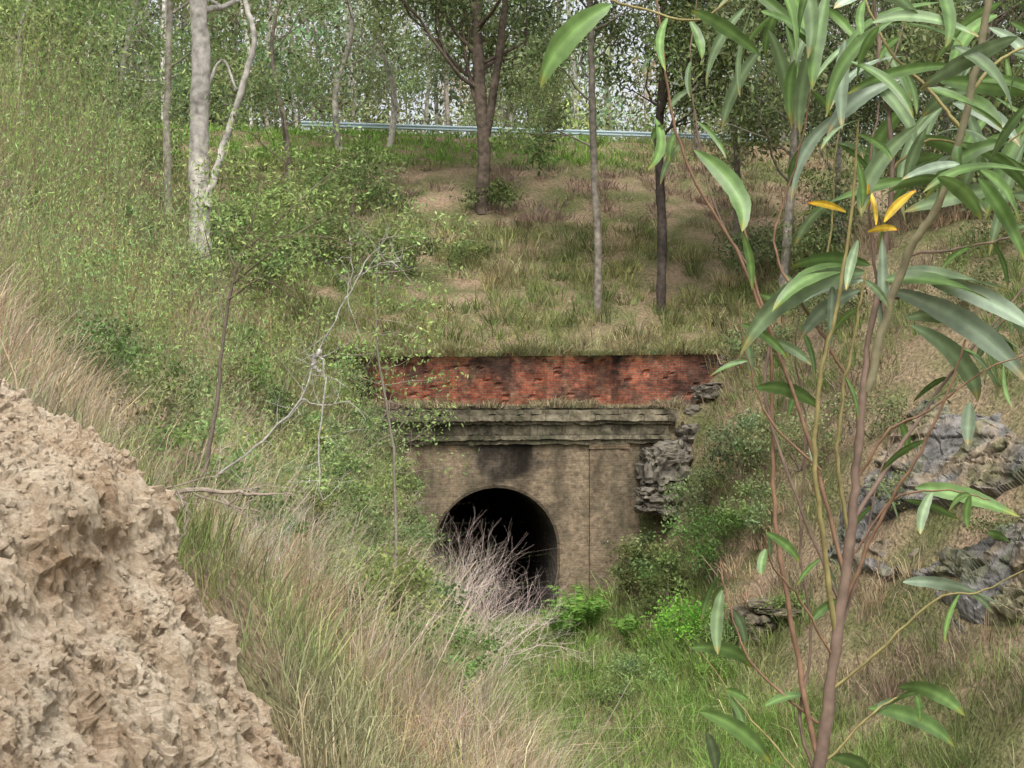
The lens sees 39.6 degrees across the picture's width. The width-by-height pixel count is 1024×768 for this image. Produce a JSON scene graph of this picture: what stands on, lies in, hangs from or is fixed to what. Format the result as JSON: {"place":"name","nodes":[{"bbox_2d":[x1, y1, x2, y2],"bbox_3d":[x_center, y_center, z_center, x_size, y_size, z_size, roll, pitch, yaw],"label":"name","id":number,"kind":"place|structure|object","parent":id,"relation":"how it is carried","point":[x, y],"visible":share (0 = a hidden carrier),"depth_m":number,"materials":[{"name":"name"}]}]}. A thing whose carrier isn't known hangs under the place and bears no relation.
{"place":"outdoors","nodes":[
{"label":"outdoors","id":0,"kind":"place"},
{"bbox_2d":[0,125,1023,767],"bbox_3d":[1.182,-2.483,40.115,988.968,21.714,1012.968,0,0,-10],"label":"ground","id":1,"kind":"structure","parent":0,"point":[924,363],"depth_m":44.32,"materials":[{"name":"soil"}]},
{"bbox_2d":[0,0,113,114],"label":"gum tree","id":2,"kind":"object","parent":1,"relation":"on","point":[35,31],"visible":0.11,"depth_m":50.55,"materials":[{"name":"green plant"}]},
{"bbox_2d":[0,0,173,134],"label":"gum tree","id":3,"kind":"object","parent":1,"relation":"on","point":[19,4],"visible":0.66,"depth_m":43.28,"materials":[{"name":"green plant"}]},
{"bbox_2d":[0,1,180,275],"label":"broom shrub","id":4,"kind":"object","parent":1,"relation":"on","point":[12,215],"visible":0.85,"depth_m":24.18,"materials":[{"name":"green plant"}]},
{"bbox_2d":[4,0,178,178],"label":"gum tree","id":5,"kind":"object","parent":1,"relation":"on","point":[97,53],"visible":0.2,"depth_m":56.31,"materials":[{"name":"green plant"}]},
{"bbox_2d":[0,0,182,161],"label":"broom shrub","id":6,"kind":"object","parent":1,"relation":"on","point":[26,71],"visible":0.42,"depth_m":40.16,"materials":[{"name":"green plant"}]},
{"bbox_2d":[56,312,161,397],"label":"green shrub","id":7,"kind":"object","parent":1,"relation":"on","point":[117,345],"visible":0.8,"depth_m":20.78,"materials":[{"name":"green plant"}]},
{"bbox_2d":[0,84,221,375],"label":"broom shrub","id":8,"kind":"object","parent":1,"relation":"on","point":[45,278],"visible":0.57,"depth_m":22.08,"materials":[{"name":"green plant"}]},
{"bbox_2d":[0,0,224,294],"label":"broom shrub","id":9,"kind":"object","parent":1,"relation":"on","point":[14,158],"visible":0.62,"depth_m":32.95,"materials":[{"name":"green plant"}]},
{"bbox_2d":[0,80,233,377],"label":"broom shrub","id":10,"kind":"object","parent":1,"relation":"on","point":[110,289],"visible":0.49,"depth_m":26.74,"materials":[{"name":"green plant"}]},
{"bbox_2d":[77,351,170,412],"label":"green shrub","id":11,"kind":"object","parent":1,"relation":"on","point":[145,373],"visible":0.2,"depth_m":21.92,"materials":[{"name":"green plant"}]},
{"bbox_2d":[2,0,271,189],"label":"gum tree","id":12,"kind":"object","parent":1,"relation":"on","point":[154,56],"visible":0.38,"depth_m":59.38,"materials":[{"name":"green plant"}]},
{"bbox_2d":[8,283,284,438],"bbox_3d":[-6.086,-0.180,23.165,5.172,3.483,2.674,0,0,-34],"label":"broom shrub","id":13,"kind":"object","parent":1,"relation":"on","point":[133,356],"visible":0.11,"depth_m":23.09,"materials":[{"name":"green plant"}]},
{"bbox_2d":[6,111,293,387],"bbox_3d":[-8.223,-2.697,30.896,6.407,6.408,6.124,0,0,-21],"label":"broom shrub","id":14,"kind":"object","parent":1,"relation":"on","point":[143,306],"visible":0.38,"depth_m":30.85,"materials":[{"name":"green plant"}]},
{"bbox_2d":[0,378,301,767],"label":"clay mound","id":15,"kind":"object","parent":1,"relation":"on","point":[119,648],"visible":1,"depth_m":4.12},
{"bbox_2d":[83,364,223,457],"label":"green shrub","id":16,"kind":"object","parent":1,"relation":"on","point":[163,403],"visible":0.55,"depth_m":15.94,"materials":[{"name":"green plant"}]},
{"bbox_2d":[0,0,331,260],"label":"broom shrub","id":17,"kind":"object","parent":1,"relation":"on","point":[105,138],"visible":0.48,"depth_m":39.65,"materials":[{"name":"green plant"}]},
{"bbox_2d":[133,357,220,436],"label":"green shrub","id":18,"kind":"object","parent":1,"relation":"on","point":[188,386],"visible":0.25,"depth_m":24.28,"materials":[{"name":"green plant"}]},
{"bbox_2d":[127,407,264,504],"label":"green shrub","id":19,"kind":"object","parent":1,"relation":"on","point":[203,435],"visible":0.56,"depth_m":15.40,"materials":[{"name":"green plant"}]},
{"bbox_2d":[100,291,309,457],"bbox_3d":[-6.360,-0.281,28.305,4.581,4.266,3.506,0,0,20],"label":"broom shrub","id":20,"kind":"object","parent":1,"relation":"on","point":[203,381],"visible":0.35,"depth_m":27.84,"materials":[{"name":"green plant"}]},
{"bbox_2d":[47,73,372,358],"bbox_3d":[-8.137,-4.425,36.923,8.401,7.732,6.832,0,0,4],"label":"broom shrub","id":21,"kind":"object","parent":1,"relation":"on","point":[174,247],"visible":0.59,"depth_m":36.84,"materials":[{"name":"green plant"}]},
{"bbox_2d":[186,360,269,415],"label":"green shrub","id":22,"kind":"object","parent":1,"relation":"on","point":[235,378],"visible":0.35,"depth_m":30.19,"materials":[{"name":"green plant"}]},
{"bbox_2d":[152,0,305,228],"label":"gum tree","id":23,"kind":"object","parent":1,"relation":"on","point":[169,28],"visible":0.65,"depth_m":45.90,"materials":[{"name":"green plant"}]},
{"bbox_2d":[147,435,320,547],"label":"fallen branch","id":24,"kind":"object","parent":1,"relation":"on","point":[189,490],"visible":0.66,"depth_m":9.39,"materials":[{"name":"wood"}]},
{"bbox_2d":[188,0,297,308],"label":"gum tree","id":25,"kind":"object","parent":1,"relation":"on","point":[200,10],"visible":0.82,"depth_m":39.76,"materials":[{"name":"white plant"}]},
{"bbox_2d":[209,349,297,421],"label":"green shrub","id":26,"kind":"object","parent":1,"relation":"on","point":[257,368],"visible":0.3,"depth_m":32.09,"materials":[{"name":"green plant"}]},
{"bbox_2d":[149,260,359,470],"bbox_3d":[-5.839,-0.377,32.974,5.087,5.024,5.635,0,0,-10],"label":"broom shrub","id":27,"kind":"object","parent":1,"relation":"on","point":[237,352],"visible":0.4,"depth_m":32.70,"materials":[{"name":"green plant"}]},
{"bbox_2d":[175,188,334,301],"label":"green shrub","id":28,"kind":"object","parent":1,"relation":"on","point":[238,212],"visible":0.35,"depth_m":53.69,"materials":[{"name":"green plant"}]},
{"bbox_2d":[209,488,319,559],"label":"green shrub","id":29,"kind":"object","parent":1,"relation":"on","point":[277,512],"visible":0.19,"depth_m":15.59,"materials":[{"name":"green plant"}]},
{"bbox_2d":[175,0,370,192],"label":"gum tree","id":30,"kind":"object","parent":1,"relation":"on","point":[275,78],"visible":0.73,"depth_m":65.69,"materials":[{"name":"green plant"}]},
{"bbox_2d":[126,91,439,508],"bbox_3d":[-2.140,-0.507,12.983,2.662,4.255,1.965,0,0,16],"label":"sapling tree","id":31,"kind":"object","parent":1,"relation":"on","point":[284,210],"visible":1,"depth_m":12.97,"materials":[{"name":"green plant"}]},
{"bbox_2d":[211,166,372,268],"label":"green shrub","id":32,"kind":"object","parent":1,"relation":"on","point":[325,186],"visible":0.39,"depth_m":58.09,"materials":[{"name":"green plant"}]},
{"bbox_2d":[221,387,372,503],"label":"broom shrub","id":33,"kind":"object","parent":1,"relation":"on","point":[292,441],"visible":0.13,"depth_m":27.97,"materials":[{"name":"green plant"}]},
{"bbox_2d":[207,228,396,449],"bbox_3d":[-5.970,-0.890,36.953,6.024,6.331,5.243,0,0,-10],"label":"broom shrub","id":34,"kind":"object","parent":1,"relation":"on","point":[296,375],"visible":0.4,"depth_m":36.76,"materials":[{"name":"green plant"}]},
{"bbox_2d":[193,204,412,499],"bbox_3d":[-1.833,-0.268,12.421,2.003,2.569,0.799,0,0,-1],"label":"dead branch","id":35,"kind":"object","parent":1,"relation":"on","point":[317,354],"visible":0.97,"depth_m":12.39,"materials":[{"name":"wood"}]},
{"bbox_2d":[262,471,352,547],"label":"green shrub","id":36,"kind":"object","parent":1,"relation":"on","point":[311,499],"visible":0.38,"depth_m":17.45,"materials":[{"name":"green plant"}]},
{"bbox_2d":[268,396,363,462],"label":"green shrub","id":37,"kind":"object","parent":1,"relation":"on","point":[333,428],"visible":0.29,"depth_m":32.01,"materials":[{"name":"green plant"}]},
{"bbox_2d":[249,396,402,572],"bbox_3d":[-2.479,1.511,19.009,2.119,2.949,1.958,0,0,-10],"label":"broom shrub","id":38,"kind":"object","parent":1,"relation":"on","point":[330,534],"visible":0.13,"depth_m":18.98,"materials":[{"name":"green plant"}]},
{"bbox_2d":[287,448,377,511],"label":"green shrub","id":39,"kind":"object","parent":1,"relation":"on","point":[347,479],"visible":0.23,"depth_m":28.04,"materials":[{"name":"green plant"}]},
{"bbox_2d":[283,334,381,423],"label":"green shrub","id":40,"kind":"object","parent":1,"relation":"on","point":[357,369],"visible":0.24,"depth_m":42.88,"materials":[{"name":"green plant"}]},
{"bbox_2d":[266,0,423,152],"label":"gum tree","id":41,"kind":"object","parent":1,"relation":"on","point":[337,136],"visible":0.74,"depth_m":71.93,"materials":[{"name":"green plant"}]},
{"bbox_2d":[307,441,385,529],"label":"green shrub","id":42,"kind":"object","parent":1,"relation":"on","point":[356,464],"visible":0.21,"depth_m":27.95,"materials":[{"name":"green plant"}]},
{"bbox_2d":[308,379,387,451],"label":"green shrub","id":43,"kind":"object","parent":1,"relation":"on","point":[357,421],"visible":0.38,"depth_m":39.63,"materials":[{"name":"green plant"}]},
{"bbox_2d":[287,129,423,216],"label":"green shrub","id":44,"kind":"object","parent":1,"relation":"on","point":[357,172],"visible":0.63,"depth_m":64.00,"materials":[{"name":"green plant"}]},
{"bbox_2d":[272,188,481,581],"bbox_3d":[-2.212,0.629,23.932,3.604,7.880,3.394,0,0,-10],"label":"sapling tree","id":45,"kind":"object","parent":1,"relation":"on","point":[376,333],"visible":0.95,"depth_m":23.97,"materials":[{"name":"green plant"}]},
{"bbox_2d":[349,424,411,473],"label":"green shrub","id":46,"kind":"object","parent":1,"relation":"on","point":[390,448],"visible":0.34,"depth_m":39.90,"materials":[{"name":"green plant"}]},
{"bbox_2d":[353,463,413,543],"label":"green shrub","id":47,"kind":"object","parent":1,"relation":"on","point":[387,500],"visible":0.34,"depth_m":29.70,"materials":[{"name":"green plant"}]},
{"bbox_2d":[330,213,447,278],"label":"green shrub","id":48,"kind":"object","parent":1,"relation":"on","point":[380,233],"visible":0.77,"depth_m":57.64,"materials":[{"name":"green plant"}]},
{"bbox_2d":[341,412,436,541],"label":"broom shrub","id":49,"kind":"object","parent":1,"relation":"on","point":[381,478],"visible":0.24,"depth_m":35.82,"materials":[{"name":"green plant"}]},
{"bbox_2d":[327,541,462,629],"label":"green shrub","id":50,"kind":"object","parent":1,"relation":"on","point":[424,580],"visible":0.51,"depth_m":16.67,"materials":[{"name":"green plant"}]},
{"bbox_2d":[360,606,440,683],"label":"green shrub","id":51,"kind":"object","parent":1,"relation":"on","point":[425,640],"visible":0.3,"depth_m":14.65,"materials":[{"name":"green plant"}]},
{"bbox_2d":[342,0,489,146],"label":"gum tree","id":52,"kind":"object","parent":1,"relation":"on","point":[392,94],"visible":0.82,"depth_m":73.88,"materials":[{"name":"green plant"}]},
{"bbox_2d":[387,490,450,553],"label":"green shrub","id":53,"kind":"object","parent":1,"relation":"on","point":[417,514],"visible":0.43,"depth_m":34.93,"materials":[{"name":"green plant"}]},
{"bbox_2d":[0,108,868,767],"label":"dry grass","id":54,"kind":"structure","parent":1,"relation":"on","point":[474,686],"depth_m":14.02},
{"bbox_2d":[412,567,470,626],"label":"green shrub","id":55,"kind":"object","parent":1,"relation":"on","point":[461,598],"visible":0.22,"depth_m":26.16,"materials":[{"name":"green plant"}]},
{"bbox_2d":[367,0,518,135],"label":"gum tree","id":56,"kind":"object","parent":1,"relation":"on","point":[415,90],"visible":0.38,"depth_m":87.84,"materials":[{"name":"green plant"}]},
{"bbox_2d":[410,534,514,616],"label":"dead bush","id":57,"kind":"object","parent":1,"relation":"on","point":[473,604],"visible":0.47,"depth_m":32.96,"materials":[{"name":"grey plant"}]},
{"bbox_2d":[329,0,601,214],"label":"gum tree","id":58,"kind":"object","parent":1,"relation":"on","point":[474,27],"visible":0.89,"depth_m":65.92,"materials":[{"name":"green plant"}]},
{"bbox_2d":[423,608,512,682],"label":"green shrub","id":59,"kind":"object","parent":1,"relation":"on","point":[488,641],"visible":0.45,"depth_m":22.18,"materials":[{"name":"green plant"}]},
{"bbox_2d":[440,236,499,265],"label":"green shrub","id":60,"kind":"object","parent":1,"relation":"on","point":[464,249],"visible":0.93,"depth_m":59.90,"materials":[{"name":"green plant"}]},
{"bbox_2d":[417,507,547,653],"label":"dead bush","id":61,"kind":"object","parent":1,"relation":"on","point":[487,608],"visible":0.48,"depth_m":35.86,"materials":[{"name":"grey plant"}]},
{"bbox_2d":[449,174,523,209],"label":"green shrub","id":62,"kind":"object","parent":1,"relation":"on","point":[501,190],"visible":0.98,"depth_m":65.55,"materials":[{"name":"green plant"}]},
{"bbox_2d":[338,405,678,619],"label":"tunnel portal","id":63,"kind":"object","parent":1,"relation":"on","point":[567,502],"visible":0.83,"depth_m":50.48,"materials":[{"name":"stone"}]},
{"bbox_2d":[303,352,719,409],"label":"red brick wall","id":64,"kind":"structure","parent":1,"relation":"on","point":[617,379],"depth_m":51.84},
{"bbox_2d":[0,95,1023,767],"bbox_3d":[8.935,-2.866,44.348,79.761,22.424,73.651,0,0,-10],"label":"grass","id":65,"kind":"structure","parent":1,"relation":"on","point":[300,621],"depth_m":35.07,"materials":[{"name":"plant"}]},
{"bbox_2d":[0,0,1023,148],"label":"forest","id":66,"kind":"object","parent":1,"relation":"on","point":[605,113],"visible":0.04,"depth_m":96.38,"materials":[{"name":"green plant"}]},
{"bbox_2d":[302,333,723,407],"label":"ledge grass","id":67,"kind":"structure","parent":1,"relation":"on","point":[525,350],"depth_m":51.26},
{"bbox_2d":[438,545,610,678],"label":"dead bush","id":68,"kind":"object","parent":1,"relation":"on","point":[526,629],"visible":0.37,"depth_m":37.78,"materials":[{"name":"grey plant"}]},
{"bbox_2d":[301,121,760,142],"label":"guard rail","id":69,"kind":"object","parent":1,"relation":"on","point":[466,129],"visible":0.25,"depth_m":77.94,"materials":[{"name":"metal"}]},
{"bbox_2d":[486,1,586,139],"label":"gum tree","id":70,"kind":"object","parent":1,"relation":"on","point":[554,88],"visible":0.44,"depth_m":87.41,"materials":[{"name":"green plant"}]},
{"bbox_2d":[537,606,582,641],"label":"fern","id":71,"kind":"object","parent":1,"relation":"on","point":[560,624],"visible":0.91,"depth_m":43.88,"materials":[{"name":"green plant"}]},
{"bbox_2d":[473,0,655,315],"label":"gum tree","id":72,"kind":"object","parent":1,"relation":"on","point":[538,137],"visible":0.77,"depth_m":56.89,"materials":[{"name":"green plant"}]},
{"bbox_2d":[543,585,608,636],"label":"fern","id":73,"kind":"object","parent":1,"relation":"on","point":[580,614],"visible":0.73,"depth_m":44.94,"materials":[{"name":"green plant"}]},
{"bbox_2d":[582,674,638,709],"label":"green shrub","id":74,"kind":"object","parent":1,"relation":"on","point":[607,690],"visible":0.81,"depth_m":35.91,"materials":[{"name":"green plant"}]},
{"bbox_2d":[598,527,672,617],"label":"green shrub","id":75,"kind":"object","parent":1,"relation":"on","point":[633,550],"visible":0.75,"depth_m":46.16,"materials":[{"name":"green plant"}]},
{"bbox_2d":[598,646,687,692],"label":"green shrub","id":76,"kind":"object","parent":1,"relation":"on","point":[626,666],"visible":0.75,"depth_m":37.92,"materials":[{"name":"green plant"}]},
{"bbox_2d":[607,529,685,596],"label":"green shrub","id":77,"kind":"object","parent":1,"relation":"on","point":[651,539],"visible":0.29,"depth_m":47.51,"materials":[{"name":"green plant"}]},
{"bbox_2d":[629,541,703,612],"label":"green shrub","id":78,"kind":"object","parent":1,"relation":"on","point":[674,582],"visible":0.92,"depth_m":44.06,"materials":[{"name":"green plant"}]},
{"bbox_2d":[622,0,732,160],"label":"gum tree","id":79,"kind":"object","parent":1,"relation":"on","point":[694,134],"visible":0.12,"depth_m":76.77,"materials":[{"name":"green plant"}]},
{"bbox_2d":[581,0,779,314],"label":"gum tree","id":80,"kind":"object","parent":1,"relation":"on","point":[674,49],"visible":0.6,"depth_m":56.23,"materials":[{"name":"green plant"}]},
{"bbox_2d":[634,355,735,519],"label":"stone wing wall","id":81,"kind":"structure","parent":1,"relation":"on","point":[657,466],"depth_m":50.03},
{"bbox_2d":[646,588,728,647],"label":"green shrub","id":82,"kind":"object","parent":1,"relation":"on","point":[669,623],"visible":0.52,"depth_m":39.64,"materials":[{"name":"green plant"}]},
{"bbox_2d":[661,461,730,531],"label":"green shrub","id":83,"kind":"object","parent":1,"relation":"on","point":[683,490],"visible":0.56,"depth_m":47.21,"materials":[{"name":"green plant"}]},
{"bbox_2d":[653,500,754,576],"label":"green shrub","id":84,"kind":"object","parent":1,"relation":"on","point":[721,522],"visible":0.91,"depth_m":43.40,"materials":[{"name":"green plant"}]},
{"bbox_2d":[669,1,813,253],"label":"gum tree","id":85,"kind":"object","parent":1,"relation":"on","point":[736,170],"visible":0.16,"depth_m":63.91,"materials":[{"name":"green plant"}]},
{"bbox_2d":[698,407,786,485],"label":"green shrub","id":86,"kind":"object","parent":1,"relation":"on","point":[743,424],"visible":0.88,"depth_m":44.78,"materials":[{"name":"green plant"}]},
{"bbox_2d":[707,212,793,277],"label":"green shrub","id":87,"kind":"object","parent":1,"relation":"on","point":[737,240],"visible":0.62,"depth_m":59.70,"materials":[{"name":"green plant"}]},
{"bbox_2d":[712,467,793,544],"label":"green shrub","id":88,"kind":"object","parent":1,"relation":"on","point":[757,522],"visible":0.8,"depth_m":41.79,"materials":[{"name":"green plant"}]},
{"bbox_2d":[711,317,799,366],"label":"green shrub","id":89,"kind":"object","parent":1,"relation":"on","point":[738,345],"visible":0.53,"depth_m":49.89,"materials":[{"name":"green plant"}]},
{"bbox_2d":[729,597,816,645],"bbox_3d":[7.248,6.269,37.353,2.522,1.278,3.116,0,0,-10],"label":"rock ledge","id":90,"kind":"object","parent":1,"relation":"on","point":[757,620],"visible":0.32,"depth_m":36.94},
{"bbox_2d":[540,0,1023,767],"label":"acacia sapling","id":91,"kind":"object","parent":1,"relation":"on","point":[972,150],"visible":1,"depth_m":2.50,"materials":[{"name":"green plant"}]},
{"bbox_2d":[659,0,918,288],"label":"gum tree","id":92,"kind":"object","parent":1,"relation":"on","point":[760,124],"visible":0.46,"depth_m":53.73,"materials":[{"name":"green plant"}]},
{"bbox_2d":[732,406,845,480],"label":"green shrub","id":93,"kind":"object","parent":1,"relation":"on","point":[797,431],"visible":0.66,"depth_m":42.86,"materials":[{"name":"green plant"}]},
{"bbox_2d":[779,283,872,339],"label":"green shrub","id":94,"kind":"object","parent":1,"relation":"on","point":[823,296],"visible":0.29,"depth_m":47.28,"materials":[{"name":"green plant"}]},
{"bbox_2d":[752,178,907,277],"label":"green shrub","id":95,"kind":"object","parent":1,"relation":"on","point":[822,233],"visible":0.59,"depth_m":54.49,"materials":[{"name":"green plant"}]},
{"bbox_2d":[759,0,957,254],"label":"gum tree","id":96,"kind":"object","parent":1,"relation":"on","point":[839,157],"visible":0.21,"depth_m":59.81,"materials":[{"name":"green plant"}]},
{"bbox_2d":[809,383,917,438],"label":"green shrub","id":97,"kind":"object","parent":1,"relation":"on","point":[895,411],"visible":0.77,"depth_m":39.67,"materials":[{"name":"green plant"}]},
{"bbox_2d":[797,107,976,222],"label":"green shrub","id":98,"kind":"object","parent":1,"relation":"on","point":[887,170],"visible":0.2,"depth_m":51.88,"materials":[{"name":"green plant"}]},
{"bbox_2d":[789,0,1023,211],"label":"gum tree","id":99,"kind":"object","parent":1,"relation":"on","point":[947,125],"visible":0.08,"depth_m":54.34,"materials":[{"name":"green plant"}]},
{"bbox_2d":[821,0,1023,218],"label":"gum tree","id":100,"kind":"object","parent":1,"relation":"on","point":[927,39],"visible":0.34,"depth_m":48.76,"materials":[{"name":"green plant"}]},
{"bbox_2d":[827,0,1023,216],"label":"gum tree","id":101,"kind":"object","parent":1,"relation":"on","point":[870,109],"visible":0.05,"depth_m":61.73,"materials":[{"name":"green plant"}]},
{"bbox_2d":[828,393,1023,636],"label":"rock outcrop","id":102,"kind":"object","parent":1,"relation":"on","point":[988,460],"visible":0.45,"depth_m":33.55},
{"bbox_2d":[916,247,1023,311],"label":"green shrub","id":103,"kind":"object","parent":1,"relation":"on","point":[980,270],"visible":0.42,"depth_m":42.34,"materials":[{"name":"green plant"}]},
{"bbox_2d":[947,152,1023,259],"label":"green shrub","id":104,"kind":"object","parent":1,"relation":"on","point":[1016,189],"visible":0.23,"depth_m":44.13,"materials":[{"name":"green plant"}]},
{"bbox_2d":[956,499,1023,541],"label":"green shrub","id":105,"kind":"object","parent":1,"relation":"on","point":[984,524],"visible":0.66,"depth_m":31.06,"materials":[{"name":"green plant"}]},
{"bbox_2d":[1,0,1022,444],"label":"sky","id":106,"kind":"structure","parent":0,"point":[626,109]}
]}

